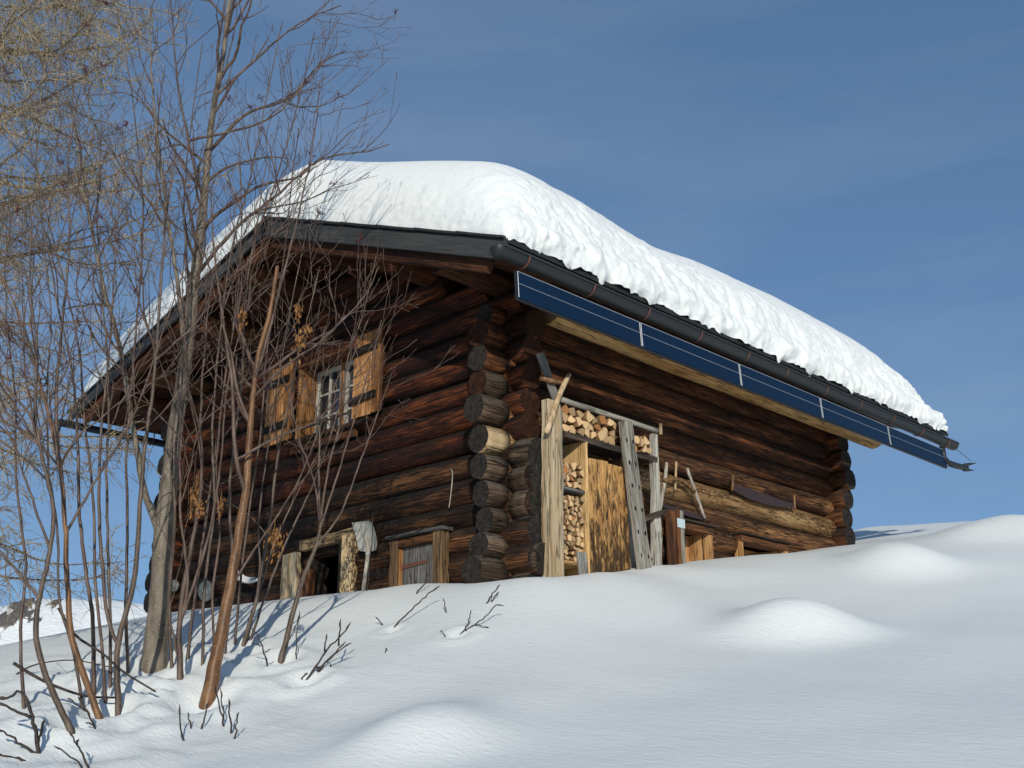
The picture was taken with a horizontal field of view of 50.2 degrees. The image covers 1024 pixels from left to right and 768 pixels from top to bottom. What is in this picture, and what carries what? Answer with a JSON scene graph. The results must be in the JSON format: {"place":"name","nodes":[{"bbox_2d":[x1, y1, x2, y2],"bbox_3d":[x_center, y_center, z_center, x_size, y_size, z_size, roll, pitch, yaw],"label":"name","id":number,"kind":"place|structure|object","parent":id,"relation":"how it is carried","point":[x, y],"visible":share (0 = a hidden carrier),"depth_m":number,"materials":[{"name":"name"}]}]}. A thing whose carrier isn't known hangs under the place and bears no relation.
{"place":"outdoors","nodes":[
{"label":"outdoors","id":0,"kind":"place"},
{"bbox_2d":[0,596,146,644],"bbox_3d":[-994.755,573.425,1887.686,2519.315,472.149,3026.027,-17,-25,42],"label":"mountain","id":1,"kind":"structure","parent":0,"point":[50,623],"depth_m":2017.75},
{"bbox_2d":[0,514,1023,767],"bbox_3d":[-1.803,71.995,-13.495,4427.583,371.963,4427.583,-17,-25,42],"label":"ground","id":2,"kind":"structure","parent":0,"point":[890,646],"depth_m":7.08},
{"bbox_2d":[0,753,25,760],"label":"snow twig","id":3,"kind":"object","parent":2,"relation":"on","point":[19,758],"visible":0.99,"depth_m":5.97,"materials":[{"name":"brown plant"}]},
{"bbox_2d":[0,729,36,752],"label":"snow twig","id":4,"kind":"object","parent":2,"relation":"on","point":[21,744],"visible":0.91,"depth_m":6.04,"materials":[{"name":"brown plant"}]},
{"bbox_2d":[0,690,44,753],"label":"snow twig","id":5,"kind":"object","parent":2,"relation":"on","point":[35,729],"visible":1,"depth_m":6.09,"materials":[{"name":"wood"}]},
{"bbox_2d":[0,171,100,733],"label":"bare shrub","id":6,"kind":"object","parent":2,"relation":"on","point":[65,718],"visible":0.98,"depth_m":6.71,"materials":[{"name":"brown plant"}]},
{"bbox_2d":[0,71,105,695],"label":"bare shrub","id":7,"kind":"object","parent":2,"relation":"on","point":[93,659],"visible":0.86,"depth_m":7.82,"materials":[{"name":"red plant"}]},
{"bbox_2d":[0,179,116,708],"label":"bare shrub","id":8,"kind":"object","parent":2,"relation":"on","point":[23,701],"visible":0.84,"depth_m":7.32,"materials":[{"name":"red plant"}]},
{"bbox_2d":[0,143,117,709],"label":"bare shrub","id":9,"kind":"object","parent":2,"relation":"on","point":[58,552],"visible":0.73,"depth_m":7.46,"materials":[{"name":"brown plant"}]},
{"bbox_2d":[12,662,114,698],"bbox_3d":[-2.842,1.881,6.941,0.632,0.216,0.022,7,-19,-21],"label":"fallen bough","id":10,"kind":"object","parent":2,"relation":"on","point":[17,665],"visible":0.87,"depth_m":6.91,"materials":[{"name":"wood"}]},
{"bbox_2d":[15,660,112,674],"bbox_3d":[-3.197,2.020,7.757,0.725,0.125,0.064,-1,-18,3],"label":"fallen bough","id":11,"kind":"object","parent":2,"relation":"on","point":[56,661],"visible":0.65,"depth_m":7.75,"materials":[{"name":"wood"}]},
{"bbox_2d":[0,19,129,703],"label":"bare shrub","id":12,"kind":"object","parent":2,"relation":"on","point":[94,567],"visible":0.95,"depth_m":7.82,"materials":[{"name":"red plant"}]},
{"bbox_2d":[53,745,82,767],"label":"snow twig","id":13,"kind":"object","parent":2,"relation":"on","point":[76,760],"visible":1,"depth_m":5.73,"materials":[{"name":"brown plant"}]},
{"bbox_2d":[69,731,89,767],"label":"snow twig","id":14,"kind":"object","parent":2,"relation":"on","point":[80,750],"visible":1,"depth_m":5.75,"materials":[{"name":"brown plant"}]},
{"bbox_2d":[67,697,95,728],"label":"snow twig","id":15,"kind":"object","parent":2,"relation":"on","point":[89,716],"visible":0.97,"depth_m":6.49,"materials":[{"name":"brown plant"}]},
{"bbox_2d":[1,50,171,687],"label":"bare shrub","id":16,"kind":"object","parent":2,"relation":"on","point":[108,554],"visible":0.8,"depth_m":8.28,"materials":[{"name":"brown plant"}]},
{"bbox_2d":[57,608,155,691],"bbox_3d":[-2.629,1.716,7.075,0.705,0.539,0.029,0,-18,1],"label":"fallen bough","id":17,"kind":"object","parent":2,"relation":"on","point":[106,656],"visible":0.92,"depth_m":7.05,"materials":[{"name":"wood"}]},
{"bbox_2d":[43,0,196,673],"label":"bare shrub","id":18,"kind":"object","parent":2,"relation":"on","point":[142,230],"visible":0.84,"depth_m":8.91,"materials":[{"name":"red plant"}]},
{"bbox_2d":[0,0,244,718],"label":"bare shrub","id":19,"kind":"object","parent":2,"relation":"on","point":[59,463],"visible":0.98,"depth_m":7.27,"materials":[{"name":"orange plant"}]},
{"bbox_2d":[0,0,253,638],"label":"larch tree","id":20,"kind":"object","parent":2,"relation":"on","point":[19,50],"visible":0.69,"depth_m":10.01,"materials":[{"name":"brown plant"}]},
{"bbox_2d":[11,80,247,715],"bbox_3d":[-2.726,-0.011,7.691,1.335,5.057,1.398,-17,-25,42],"label":"bare shrub","id":21,"kind":"object","parent":2,"relation":"on","point":[117,686],"visible":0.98,"depth_m":7.77,"materials":[{"name":"brown plant"}]},
{"bbox_2d":[179,705,184,740],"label":"snow twig","id":22,"kind":"object","parent":2,"relation":"on","point":[182,737],"visible":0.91,"depth_m":6.34,"materials":[{"name":"wood"}]},
{"bbox_2d":[127,3,246,668],"bbox_3d":[-2.774,-0.579,8.853,0.896,6.185,1.062,6,-19,-18],"label":"bare shrub","id":23,"kind":"object","parent":2,"relation":"on","point":[174,499],"visible":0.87,"depth_m":9.02,"materials":[{"name":"brown plant"}]},
{"bbox_2d":[201,703,208,728],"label":"snow twig","id":24,"kind":"object","parent":2,"relation":"on","point":[204,716],"visible":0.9,"depth_m":6.58,"materials":[{"name":"wood"}]},
{"bbox_2d":[14,0,412,673],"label":"bare tree","id":25,"kind":"object","parent":2,"relation":"on","point":[154,652],"visible":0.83,"depth_m":9.21,"materials":[{"name":"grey plant"}]},
{"bbox_2d":[214,685,224,726],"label":"snow twig","id":26,"kind":"object","parent":2,"relation":"on","point":[223,714],"visible":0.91,"depth_m":6.60,"materials":[{"name":"brown plant"}]},
{"bbox_2d":[93,208,364,679],"bbox_3d":[-2.044,0.419,8.186,1.729,4.071,2.002,-17,-25,42],"label":"bare shrub","id":27,"kind":"object","parent":2,"relation":"on","point":[185,596],"visible":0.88,"depth_m":7.96,"materials":[{"name":"red plant"}]},
{"bbox_2d":[228,700,232,733],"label":"snow twig","id":28,"kind":"object","parent":2,"relation":"on","point":[229,703],"visible":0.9,"depth_m":6.43,"materials":[{"name":"wood"}]},
{"bbox_2d":[233,712,238,738],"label":"snow twig","id":29,"kind":"object","parent":2,"relation":"on","point":[235,725],"visible":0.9,"depth_m":6.26,"materials":[{"name":"wood"}]},
{"bbox_2d":[174,135,328,638],"bbox_3d":[-2.197,0.121,8.729,0.754,4.660,1.341,-17,-25,42],"label":"bare shrub","id":30,"kind":"object","parent":2,"relation":"on","point":[217,554],"visible":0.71,"depth_m":8.88,"materials":[{"name":"red plant"}]},
{"bbox_2d":[251,627,269,666],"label":"snow twig","id":31,"kind":"object","parent":2,"relation":"on","point":[262,648],"visible":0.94,"depth_m":7.79,"materials":[{"name":"brown plant"}]},
{"bbox_2d":[190,208,338,646],"bbox_3d":[-1.941,0.405,9.247,1.294,4.158,0.883,-5,-19,16],"label":"bare shrub","id":32,"kind":"object","parent":2,"relation":"on","point":[261,577],"visible":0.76,"depth_m":9.06,"materials":[{"name":"brown plant"}]},
{"bbox_2d":[186,0,352,660],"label":"bare shrub","id":33,"kind":"object","parent":2,"relation":"on","point":[201,548],"visible":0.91,"depth_m":9.35,"materials":[{"name":"red plant"}]},
{"bbox_2d":[181,1,363,665],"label":"bare shrub","id":34,"kind":"object","parent":2,"relation":"on","point":[211,534],"visible":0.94,"depth_m":8.94,"materials":[{"name":"brown plant"}]},
{"bbox_2d":[193,116,353,653],"bbox_3d":[-1.974,-0.068,8.798,1.269,4.964,1.263,3,-18,-8],"label":"bare shrub","id":35,"kind":"object","parent":2,"relation":"on","point":[229,496],"visible":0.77,"depth_m":8.85,"materials":[{"name":"brown plant"}]},
{"bbox_2d":[136,44,418,709],"bbox_3d":[-1.853,-0.195,8.396,2.304,5.703,0.918,4,-19,-12],"label":"bare tree","id":36,"kind":"object","parent":2,"relation":"on","point":[212,678],"visible":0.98,"depth_m":8.10,"materials":[{"name":"orange plant"}]},
{"bbox_2d":[221,199,347,641],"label":"bare shrub","id":37,"kind":"object","parent":2,"relation":"on","point":[287,329],"visible":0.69,"depth_m":9.59,"materials":[{"name":"grey plant"}]},
{"bbox_2d":[285,611,299,658],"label":"snow twig","id":38,"kind":"object","parent":2,"relation":"on","point":[298,618],"visible":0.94,"depth_m":8.09,"materials":[{"name":"wood"}]},
{"bbox_2d":[209,32,390,644],"bbox_3d":[-1.942,-0.310,9.570,1.392,5.713,1.216,-17,-25,42],"label":"bare shrub","id":39,"kind":"object","parent":2,"relation":"on","point":[242,562],"visible":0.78,"depth_m":9.74,"materials":[{"name":"red plant"}]},
{"bbox_2d":[301,619,350,679],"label":"snow twig","id":40,"kind":"object","parent":2,"relation":"on","point":[326,661],"visible":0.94,"depth_m":7.59,"materials":[{"name":"wood"}]},
{"bbox_2d":[249,274,425,640],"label":"bare shrub","id":41,"kind":"object","parent":2,"relation":"on","point":[275,568],"visible":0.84,"depth_m":9.54,"materials":[{"name":"brown plant"}]},
{"bbox_2d":[352,521,376,590],"bbox_3d":[-1.480,1.721,10.975,0.083,0.743,0.449,14,-23,-36],"label":"snow shovel","id":42,"kind":"object","parent":2,"relation":"on","point":[362,531],"visible":0.87,"depth_m":11.02,"materials":[{"name":"grey plastic"}]},
{"bbox_2d":[277,232,460,663],"bbox_3d":[-1.125,0.467,8.676,1.378,3.988,0.920,0,-18,0],"label":"bare shrub","id":43,"kind":"object","parent":2,"relation":"on","point":[283,650],"visible":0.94,"depth_m":8.58,"materials":[{"name":"brown plant"}]},
{"bbox_2d":[366,516,372,590],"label":"snow twig","id":44,"kind":"object","parent":2,"relation":"on","point":[369,555],"visible":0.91,"depth_m":10.47,"materials":[{"name":"wood"}]},
{"bbox_2d":[394,586,438,627],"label":"snow twig","id":45,"kind":"object","parent":2,"relation":"on","point":[414,606],"visible":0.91,"depth_m":8.69,"materials":[{"name":"brown plant"}]},
{"bbox_2d":[459,604,503,634],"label":"snow twig","id":46,"kind":"object","parent":2,"relation":"on","point":[465,629],"visible":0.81,"depth_m":8.04,"materials":[{"name":"brown plant"}]},
{"bbox_2d":[486,585,499,603],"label":"snow twig","id":47,"kind":"object","parent":2,"relation":"on","point":[491,595],"visible":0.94,"depth_m":8.65,"materials":[{"name":"wood"}]},
{"bbox_2d":[58,216,975,612],"bbox_3d":[0.175,1.597,14.802,8.573,4.904,9.508,-17,-25,42],"label":"log cabin","id":48,"kind":"object","parent":2,"relation":"on","point":[472,408],"visible":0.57,"depth_m":11.74,"materials":[{"name":"brown wood"}]},
{"bbox_2d":[172,580,178,591],"bbox_3d":[-4.200,2.498,13.544,0.150,0.150,0.070,-10,-12,28],"label":"pot lid","id":49,"kind":"object","parent":48,"relation":"hanging from","point":[173,584],"visible":0.61,"depth_m":13.54,"materials":[{"name":"metal"}]},
{"bbox_2d":[198,581,211,601],"bbox_3d":[-3.656,2.461,12.996,0.250,0.250,0.070,-10,-12,28],"label":"pot lid","id":50,"kind":"object","parent":48,"relation":"hanging from","point":[208,591],"visible":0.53,"depth_m":12.99,"materials":[{"name":"metal"}]},
{"bbox_2d":[238,571,257,583],"bbox_3d":[-2.976,2.151,12.324,0.612,0.208,0.069,-17,-25,42],"label":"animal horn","id":51,"kind":"object","parent":48,"relation":"attached to","point":[246,579],"visible":0.45,"depth_m":12.26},
{"bbox_2d":[280,527,357,599],"bbox_3d":[-1.816,2.150,11.796,1.309,0.967,0.805,-18,-25,41],"label":"doorway","id":52,"kind":"structure","parent":48,"relation":"in","point":[291,573],"depth_m":11.62,"materials":[{"name":"brown wood"}]},
{"bbox_2d":[283,343,374,454],"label":"window","id":53,"kind":"structure","parent":48,"relation":"in","point":[309,412],"depth_m":12.55,"materials":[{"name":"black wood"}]},
{"bbox_2d":[449,469,452,507],"bbox_3d":[-0.580,0.989,10.409,0.019,0.378,0.059,12,-21,-32],"label":"hanging wire","id":54,"kind":"object","parent":48,"relation":"hanging from","point":[451,487],"visible":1,"depth_m":10.40,"materials":[{"name":"silver metal"}]},
{"bbox_2d":[76,160,947,432],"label":"roof snow","id":55,"kind":"structure","parent":48,"relation":"on","point":[528,210],"depth_m":10.95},
{"bbox_2d":[514,270,641,347],"bbox_3d":[0.616,-0.646,9.718,0.059,0.271,1.656,-17,-25,42],"label":"solar panel","id":56,"kind":"object","parent":48,"relation":"attached to","point":[553,300],"visible":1,"depth_m":9.64,"materials":[{"name":"blue glass"}]},
{"bbox_2d":[661,461,705,518],"bbox_3d":[1.820,1.155,11.721,0.077,0.657,0.866,-17,-25,42],"label":"wooden yoke","id":57,"kind":"object","parent":48,"relation":"attached to","point":[691,486],"visible":0.93,"depth_m":11.74,"materials":[{"name":"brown wood"}]},
{"bbox_2d":[662,504,705,519],"bbox_3d":[1.851,1.377,11.737,0.006,0.077,0.773,-17,-25,42],"label":"saw blade","id":58,"kind":"object","parent":48,"relation":"attached to","point":[688,514],"visible":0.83,"depth_m":11.76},
{"bbox_2d":[639,322,740,387],"bbox_3d":[1.784,-0.276,10.850,0.059,0.271,1.656,-17,-25,42],"label":"solar panel","id":59,"kind":"object","parent":48,"relation":"attached to","point":[659,343],"visible":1,"depth_m":10.79,"materials":[{"name":"blue glass"}]},
{"bbox_2d":[684,518,719,561],"bbox_3d":[1.908,1.889,11.808,0.360,0.759,0.720,-17,-25,42],"label":"window","id":60,"kind":"structure","parent":48,"relation":"in","point":[694,551],"depth_m":11.97,"materials":[{"name":"red wood"}]},
{"bbox_2d":[730,531,793,556],"bbox_3d":[2.867,2.143,12.754,0.360,0.664,1.100,-17,-25,42],"label":"window","id":61,"kind":"structure","parent":48,"relation":"in","point":[773,546],"depth_m":12.74,"materials":[{"name":"red wood"}]},
{"bbox_2d":[731,474,795,509],"bbox_3d":[2.992,1.303,12.960,0.030,0.251,1.398,-17,-25,42],"label":"saw blade","id":62,"kind":"object","parent":48,"relation":"hanging from","point":[757,496],"visible":1,"depth_m":12.89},
{"bbox_2d":[738,364,822,419],"bbox_3d":[2.951,0.094,11.982,0.059,0.271,1.656,-17,-25,42],"label":"solar panel","id":63,"kind":"object","parent":48,"relation":"attached to","point":[774,390],"visible":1,"depth_m":11.92,"materials":[{"name":"blue glass"}]},
{"bbox_2d":[820,398,890,445],"bbox_3d":[4.119,0.464,13.114,0.059,0.271,1.656,-17,-25,42],"label":"solar panel","id":64,"kind":"object","parent":48,"relation":"attached to","point":[850,421],"visible":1,"depth_m":13.06,"materials":[{"name":"blue glass"}]},
{"bbox_2d":[887,426,947,468],"bbox_3d":[5.287,0.834,14.247,0.059,0.271,1.656,-17,-25,42],"label":"solar panel","id":65,"kind":"object","parent":48,"relation":"attached to","point":[914,447],"visible":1,"depth_m":14.18,"materials":[{"name":"blue glass"}]},
{"bbox_2d":[537,397,666,576],"bbox_3d":[0.819,1.207,10.466,0.348,2.022,1.771,-17,-25,42],"label":"firewood rack","id":66,"kind":"object","parent":2,"relation":"on","point":[559,447],"visible":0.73,"depth_m":10.14,"materials":[{"name":"brown wood"}]},
{"bbox_2d":[536,352,557,399],"bbox_3d":[0.340,-0.065,10.252,0.087,0.478,0.024,-21,3,-29],"label":"loose board","id":67,"kind":"object","parent":66,"relation":"on","point":[546,371],"visible":0.84,"depth_m":10.24,"materials":[{"name":"grey wood"}]},
{"bbox_2d":[538,373,570,434],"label":"forked branch","id":68,"kind":"object","parent":66,"relation":"attached to","point":[563,383],"visible":1,"depth_m":10.11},
{"bbox_2d":[562,424,569,430],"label":"firewood log","id":69,"kind":"object","parent":66,"relation":"on","point":[565,427],"visible":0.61,"depth_m":10.22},
{"bbox_2d":[562,412,567,423],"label":"firewood log","id":70,"kind":"object","parent":69,"relation":"on","point":[564,417],"visible":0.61,"depth_m":10.23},
{"bbox_2d":[560,404,568,414],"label":"firewood log","id":71,"kind":"object","parent":70,"relation":"on","point":[564,408],"visible":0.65,"depth_m":10.29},
{"bbox_2d":[568,425,575,433],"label":"firewood log","id":72,"kind":"object","parent":66,"relation":"on","point":[572,429],"visible":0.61,"depth_m":10.31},
{"bbox_2d":[565,415,575,424],"bbox_3d":[0.477,0.368,10.401,0.260,0.079,0.101,-21,15,48],"label":"firewood log","id":73,"kind":"object","parent":72,"relation":"on","point":[570,419],"visible":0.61,"depth_m":10.31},
{"bbox_2d":[567,407,575,416],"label":"firewood log","id":74,"kind":"object","parent":73,"relation":"on","point":[571,412],"visible":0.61,"depth_m":10.36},
{"bbox_2d":[570,482,577,487],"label":"firewood log","id":75,"kind":"object","parent":66,"relation":"on","point":[574,484],"visible":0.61,"depth_m":10.13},
{"bbox_2d":[569,478,581,482],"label":"firewood log","id":76,"kind":"object","parent":75,"relation":"on","point":[577,480],"visible":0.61,"depth_m":10.19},
{"bbox_2d":[571,470,575,478],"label":"firewood log","id":77,"kind":"object","parent":76,"relation":"on","point":[573,473],"visible":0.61,"depth_m":10.20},
{"bbox_2d":[568,462,575,470],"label":"firewood log","id":78,"kind":"object","parent":77,"relation":"on","point":[572,466],"visible":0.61,"depth_m":10.18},
{"bbox_2d":[575,469,583,477],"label":"firewood log","id":79,"kind":"object","parent":76,"relation":"on","point":[579,473],"visible":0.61,"depth_m":10.24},
{"bbox_2d":[575,428,585,435],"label":"firewood log","id":80,"kind":"object","parent":66,"relation":"on","point":[581,431],"visible":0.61,"depth_m":10.35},
{"bbox_2d":[568,417,583,427],"bbox_3d":[0.556,0.376,10.451,0.260,0.095,0.088,-18,-1,43],"label":"firewood log","id":81,"kind":"object","parent":80,"relation":"on","point":[578,422],"visible":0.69,"depth_m":10.35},
{"bbox_2d":[573,410,583,418],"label":"firewood log","id":82,"kind":"object","parent":81,"relation":"on","point":[579,414],"visible":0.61,"depth_m":10.40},
{"bbox_2d":[576,552,587,574],"bbox_3d":[0.645,1.715,9.878,0.027,0.391,0.122,-20,-23,40],"label":"loose board","id":83,"kind":"object","parent":66,"relation":"on","point":[582,565],"visible":0.5,"depth_m":9.89,"materials":[{"name":"grey wood"}]},
{"bbox_2d":[584,429,588,437],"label":"firewood log","id":84,"kind":"object","parent":66,"relation":"on","point":[586,433],"visible":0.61,"depth_m":10.43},
{"bbox_2d":[575,421,589,429],"bbox_3d":[0.621,0.408,10.537,0.260,0.091,0.099,-21,-70,47],"label":"firewood log","id":85,"kind":"object","parent":84,"relation":"on","point":[585,425],"visible":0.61,"depth_m":10.44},
{"bbox_2d":[581,410,593,422],"bbox_3d":[0.651,0.338,10.574,0.260,0.107,0.105,-18,18,43],"label":"firewood log","id":86,"kind":"object","parent":85,"relation":"on","point":[588,417],"visible":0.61,"depth_m":10.48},
{"bbox_2d":[589,431,595,437],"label":"firewood log","id":87,"kind":"object","parent":66,"relation":"on","point":[592,434],"visible":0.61,"depth_m":10.50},
{"bbox_2d":[592,429,604,440],"bbox_3d":[0.773,0.529,10.650,0.260,0.100,0.108,-16,17,40],"label":"firewood log","id":88,"kind":"object","parent":66,"relation":"on","point":[600,435],"visible":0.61,"depth_m":10.56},
{"bbox_2d":[592,424,600,431],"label":"firewood log","id":89,"kind":"object","parent":88,"relation":"on","point":[596,427],"visible":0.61,"depth_m":10.59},
{"bbox_2d":[592,415,605,425],"bbox_3d":[0.798,0.377,10.719,0.084,0.096,0.260,-3,-11,-44],"label":"firewood log","id":90,"kind":"object","parent":89,"relation":"on","point":[601,420],"visible":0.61,"depth_m":10.63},
{"bbox_2d":[602,433,609,442],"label":"firewood log","id":91,"kind":"object","parent":66,"relation":"on","point":[606,440],"visible":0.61,"depth_m":10.66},
{"bbox_2d":[601,427,607,434],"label":"firewood log","id":92,"kind":"object","parent":91,"relation":"on","point":[605,430],"visible":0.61,"depth_m":10.67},
{"bbox_2d":[600,418,614,426],"bbox_3d":[0.878,0.411,10.781,0.260,0.100,0.079,-19,-61,45],"label":"firewood log","id":93,"kind":"object","parent":92,"relation":"on","point":[609,422],"visible":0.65,"depth_m":10.69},
{"bbox_2d":[588,458,630,572],"bbox_3d":[0.898,1.378,10.354,0.034,1.334,0.655,-18,-25,41],"label":"plank door","id":94,"kind":"structure","parent":66,"relation":"attached to","point":[609,534],"depth_m":10.39,"materials":[{"name":"brown wood"}]},
{"bbox_2d":[608,436,614,444],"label":"firewood log","id":95,"kind":"object","parent":66,"relation":"on","point":[611,439],"visible":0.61,"depth_m":10.71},
{"bbox_2d":[607,430,614,438],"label":"firewood log","id":96,"kind":"object","parent":95,"relation":"on","point":[611,433],"visible":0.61,"depth_m":10.73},
{"bbox_2d":[606,420,615,430],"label":"firewood log","id":97,"kind":"object","parent":96,"relation":"on","point":[611,428],"visible":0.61,"depth_m":10.78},
{"bbox_2d":[637,444,646,452],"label":"firewood log","id":98,"kind":"object","parent":66,"relation":"on","point":[643,449],"visible":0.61,"depth_m":11.03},
{"bbox_2d":[641,436,649,444],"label":"firewood log","id":99,"kind":"object","parent":98,"relation":"on","point":[645,440],"visible":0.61,"depth_m":11.11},
{"bbox_2d":[618,421,645,569],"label":"slotted beam","id":100,"kind":"structure","parent":2,"relation":"on","point":[632,499],"depth_m":10.58,"materials":[{"name":"grey wood"}]},
{"bbox_2d":[627,421,651,568],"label":"slotted beam","id":101,"kind":"structure","parent":2,"relation":"on","point":[648,563],"depth_m":10.65,"materials":[{"name":"grey wood"}]},
{"bbox_2d":[0,0,1023,606],"label":"sky","id":102,"kind":"structure","parent":0,"point":[856,165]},
{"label":"firewood log","id":103,"kind":"object","parent":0,"visible":0},
{"bbox_2d":[615,436,639,444],"bbox_3d":[1.165,0.588,11.037,0.093,0.085,0.260,16,-24,-40],"label":"firewood log","id":104,"kind":"object","parent":103,"relation":"on","point":[637,440],"visible":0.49,"depth_m":10.95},
{"bbox_2d":[637,436,643,446],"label":"firewood log","id":105,"kind":"object","parent":103,"relation":"on","point":[641,443],"visible":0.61,"depth_m":11.00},
{"label":"firewood log","id":106,"kind":"object","parent":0,"visible":0},
{"bbox_2d":[564,534,571,541],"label":"firewood log","id":107,"kind":"object","parent":106,"relation":"on","point":[568,537],"visible":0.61,"depth_m":9.93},
{"label":"firewood log","id":108,"kind":"object","parent":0,"visible":0},
{"bbox_2d":[571,531,579,536],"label":"firewood log","id":109,"kind":"object","parent":108,"relation":"on","point":[576,534],"visible":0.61,"depth_m":10.00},
{"label":"firewood log","id":110,"kind":"object","parent":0,"visible":0},
{"bbox_2d":[564,524,571,531],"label":"firewood log","id":111,"kind":"object","parent":110,"relation":"on","point":[568,528],"visible":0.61,"depth_m":9.95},
{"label":"firewood log","id":112,"kind":"object","parent":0,"visible":0},
{"label":"firewood log","id":113,"kind":"object","parent":112,"relation":"on","visible":0},
{"bbox_2d":[576,517,584,523],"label":"firewood log","id":114,"kind":"object","parent":113,"relation":"on","point":[580,520],"visible":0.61,"depth_m":10.09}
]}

